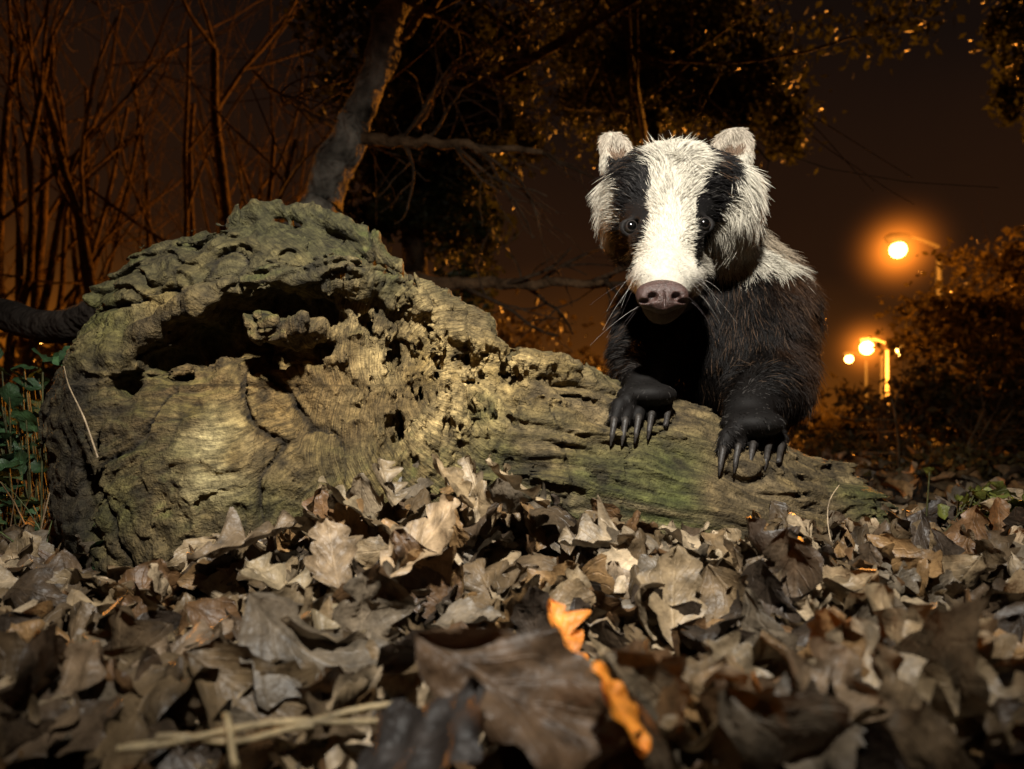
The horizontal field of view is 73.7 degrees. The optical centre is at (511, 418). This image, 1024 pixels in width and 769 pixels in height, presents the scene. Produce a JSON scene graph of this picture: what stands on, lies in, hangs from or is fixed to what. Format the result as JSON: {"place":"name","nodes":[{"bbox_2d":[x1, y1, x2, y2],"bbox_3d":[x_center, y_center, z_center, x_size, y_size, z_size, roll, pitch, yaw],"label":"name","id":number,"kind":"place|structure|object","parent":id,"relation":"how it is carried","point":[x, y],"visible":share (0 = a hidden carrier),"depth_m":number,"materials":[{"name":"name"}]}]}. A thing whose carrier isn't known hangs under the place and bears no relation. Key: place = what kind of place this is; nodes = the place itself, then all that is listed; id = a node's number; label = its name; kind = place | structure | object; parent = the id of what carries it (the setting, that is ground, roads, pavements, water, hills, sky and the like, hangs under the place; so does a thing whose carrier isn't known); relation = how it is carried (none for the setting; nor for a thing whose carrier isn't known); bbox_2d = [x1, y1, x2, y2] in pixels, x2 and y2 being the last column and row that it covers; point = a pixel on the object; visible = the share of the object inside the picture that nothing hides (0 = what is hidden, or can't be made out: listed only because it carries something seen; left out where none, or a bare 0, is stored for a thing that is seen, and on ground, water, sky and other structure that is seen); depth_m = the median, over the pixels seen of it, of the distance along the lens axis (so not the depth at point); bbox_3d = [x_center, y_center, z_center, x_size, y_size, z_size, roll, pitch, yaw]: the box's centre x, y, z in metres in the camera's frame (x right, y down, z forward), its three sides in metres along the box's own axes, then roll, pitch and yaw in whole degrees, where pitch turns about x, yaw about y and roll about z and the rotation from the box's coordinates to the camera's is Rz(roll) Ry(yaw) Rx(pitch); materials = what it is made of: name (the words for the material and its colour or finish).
{"place":"outdoors","nodes":[
{"label":"outdoors","id":0,"kind":"place"},
{"bbox_2d":[0,0,1023,418],"label":"sky","id":1,"kind":"structure","parent":0,"point":[927,119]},
{"bbox_2d":[9,419,1023,592],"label":"ground","id":2,"kind":"structure","parent":0,"point":[924,479],"depth_m":2.19,"materials":[{"name":"soil"}]},
{"bbox_2d":[0,298,97,342],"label":"fallen branch","id":3,"kind":"object","parent":2,"relation":"on","point":[19,319],"visible":0.55,"depth_m":1.15,"materials":[{"name":"brown wood"}]},
{"bbox_2d":[0,346,102,569],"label":"ivy plant","id":4,"kind":"object","parent":2,"relation":"on","point":[20,458],"visible":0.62,"depth_m":0.93,"materials":[{"name":"green plant"}]},
{"bbox_2d":[0,0,155,301],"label":"bare tree","id":5,"kind":"object","parent":2,"relation":"on","point":[90,210],"visible":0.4,"depth_m":6.01,"materials":[{"name":"brown plant"}]},
{"bbox_2d":[0,0,182,293],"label":"bare tree","id":6,"kind":"object","parent":2,"relation":"on","point":[88,277],"visible":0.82,"depth_m":4.20,"materials":[{"name":"brown plant"}]},
{"bbox_2d":[0,0,242,368],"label":"bare tree","id":7,"kind":"object","parent":2,"relation":"on","point":[94,247],"visible":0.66,"depth_m":5.11,"materials":[{"name":"brown plant"}]},
{"bbox_2d":[2,26,248,438],"bbox_3d":[-4.336,-2.572,7.497,3.074,5.641,3.514,0,0,23],"label":"bare tree","id":8,"kind":"object","parent":2,"relation":"on","point":[69,303],"visible":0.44,"depth_m":7.39,"materials":[{"name":"brown plant"}]},
{"bbox_2d":[0,0,277,365],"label":"bare tree","id":9,"kind":"object","parent":2,"relation":"on","point":[43,214],"visible":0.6,"depth_m":5.37,"materials":[{"name":"brown plant"}]},
{"bbox_2d":[0,0,291,427],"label":"bare tree","id":10,"kind":"object","parent":2,"relation":"on","point":[23,292],"visible":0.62,"depth_m":4.11,"materials":[{"name":"brown plant"}]},
{"bbox_2d":[0,0,315,336],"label":"bare tree","id":11,"kind":"object","parent":2,"relation":"on","point":[5,128],"visible":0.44,"depth_m":4.37,"materials":[{"name":"brown plant"}]},
{"bbox_2d":[0,0,341,302],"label":"bare tree","id":12,"kind":"object","parent":2,"relation":"on","point":[189,189],"visible":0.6,"depth_m":5.10,"materials":[{"name":"brown plant"}]},
{"bbox_2d":[4,0,347,355],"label":"bare tree","id":13,"kind":"object","parent":2,"relation":"on","point":[146,196],"visible":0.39,"depth_m":6.93,"materials":[{"name":"brown plant"}]},
{"bbox_2d":[33,0,356,221],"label":"bare tree","id":14,"kind":"object","parent":2,"relation":"on","point":[202,146],"visible":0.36,"depth_m":7.45,"materials":[{"name":"brown plant"}]},
{"bbox_2d":[29,0,366,253],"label":"bare tree","id":15,"kind":"object","parent":2,"relation":"on","point":[265,182],"visible":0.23,"depth_m":7.02,"materials":[{"name":"brown plant"}]},
{"bbox_2d":[0,289,609,487],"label":"shrub","id":16,"kind":"object","parent":2,"relation":"on","point":[50,370],"visible":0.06,"depth_m":6.46,"materials":[{"name":"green plant"}]},
{"bbox_2d":[149,0,467,229],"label":"bare tree","id":17,"kind":"object","parent":2,"relation":"on","point":[215,103],"visible":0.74,"depth_m":4.56,"materials":[{"name":"brown plant"}]},
{"bbox_2d":[0,366,838,562],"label":"dry grass","id":18,"kind":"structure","parent":2,"relation":"on","point":[45,508],"depth_m":0.74,"materials":[{"name":"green plant"}]},
{"bbox_2d":[38,198,898,576],"bbox_3d":[-0.003,0.000,0.859,1.097,0.523,0.413,0,0,0],"label":"fallen log","id":19,"kind":"object","parent":2,"relation":"on","point":[254,364],"visible":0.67,"depth_m":0.71,"materials":[{"name":"brown wood"}]},
{"bbox_2d":[586,127,831,475],"bbox_3d":[0.331,-0.077,1.134,0.336,0.592,1.010,0,0,11],"label":"badger","id":20,"kind":"object","parent":19,"relation":"on","point":[718,307],"visible":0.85,"depth_m":0.81,"materials":[{"name":"fur"}]},
{"bbox_2d":[252,0,686,352],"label":"leaning tree","id":21,"kind":"object","parent":2,"relation":"on","point":[339,154],"visible":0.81,"depth_m":2.28,"materials":[{"name":"brown plant"}]},
{"bbox_2d":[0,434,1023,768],"bbox_3d":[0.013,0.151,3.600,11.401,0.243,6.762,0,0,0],"label":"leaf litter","id":22,"kind":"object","parent":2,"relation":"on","point":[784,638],"visible":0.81,"depth_m":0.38,"materials":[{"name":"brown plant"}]},
{"bbox_2d":[116,701,391,768],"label":"dry stems","id":23,"kind":"object","parent":22,"relation":"on","point":[230,740],"visible":0.98,"depth_m":0.27,"materials":[{"name":"beige plant"}]},
{"bbox_2d":[276,0,902,315],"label":"ivy covered tree","id":24,"kind":"object","parent":2,"relation":"on","point":[432,209],"visible":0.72,"depth_m":3.99,"materials":[{"name":"green plant"}]},
{"bbox_2d":[270,0,1014,257],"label":"ivy covered tree","id":25,"kind":"object","parent":2,"relation":"on","point":[751,95],"visible":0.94,"depth_m":5.27,"materials":[{"name":"green plant"}]},
{"bbox_2d":[843,351,867,417],"bbox_3d":[18.118,-1.642,36.000,1.296,3.824,0.400,0,0,0],"label":"street lamp","id":26,"kind":"object","parent":2,"relation":"on","point":[848,357],"visible":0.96,"depth_m":35.94,"materials":[{"name":"grey metal"}]},
{"bbox_2d":[860,337,888,404],"bbox_3d":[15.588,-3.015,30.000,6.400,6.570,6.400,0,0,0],"label":"street lamp","id":27,"kind":"object","parent":2,"relation":"on","point":[865,341],"visible":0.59,"depth_m":29.93,"materials":[{"name":"grey metal"}]},
{"bbox_2d":[880,345,903,398],"bbox_3d":[18.984,-1.734,34.000,1.296,4.008,0.400,0,0,0],"label":"street lamp","id":28,"kind":"object","parent":2,"relation":"on","point":[881,374],"visible":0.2,"depth_m":33.95,"materials":[{"name":"grey metal"}]},
{"bbox_2d":[786,199,1023,479],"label":"shrub","id":29,"kind":"object","parent":2,"relation":"on","point":[974,329],"visible":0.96,"depth_m":4.41,"materials":[{"name":"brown plant"}]},
{"bbox_2d":[884,232,943,427],"bbox_3d":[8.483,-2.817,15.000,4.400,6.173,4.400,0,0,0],"label":"street lamp","id":30,"kind":"object","parent":2,"relation":"on","point":[897,241],"visible":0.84,"depth_m":14.94,"materials":[{"name":"grey metal"}]},
{"bbox_2d":[923,467,1023,531],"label":"ivy plant","id":31,"kind":"object","parent":2,"relation":"on","point":[984,493],"visible":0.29,"depth_m":0.85,"materials":[{"name":"green plant"}]},
{"bbox_2d":[969,0,1023,142],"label":"ivy covered tree","id":32,"kind":"object","parent":2,"relation":"on","point":[1007,97],"visible":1,"depth_m":4.96,"materials":[{"name":"green plant"}]}
]}

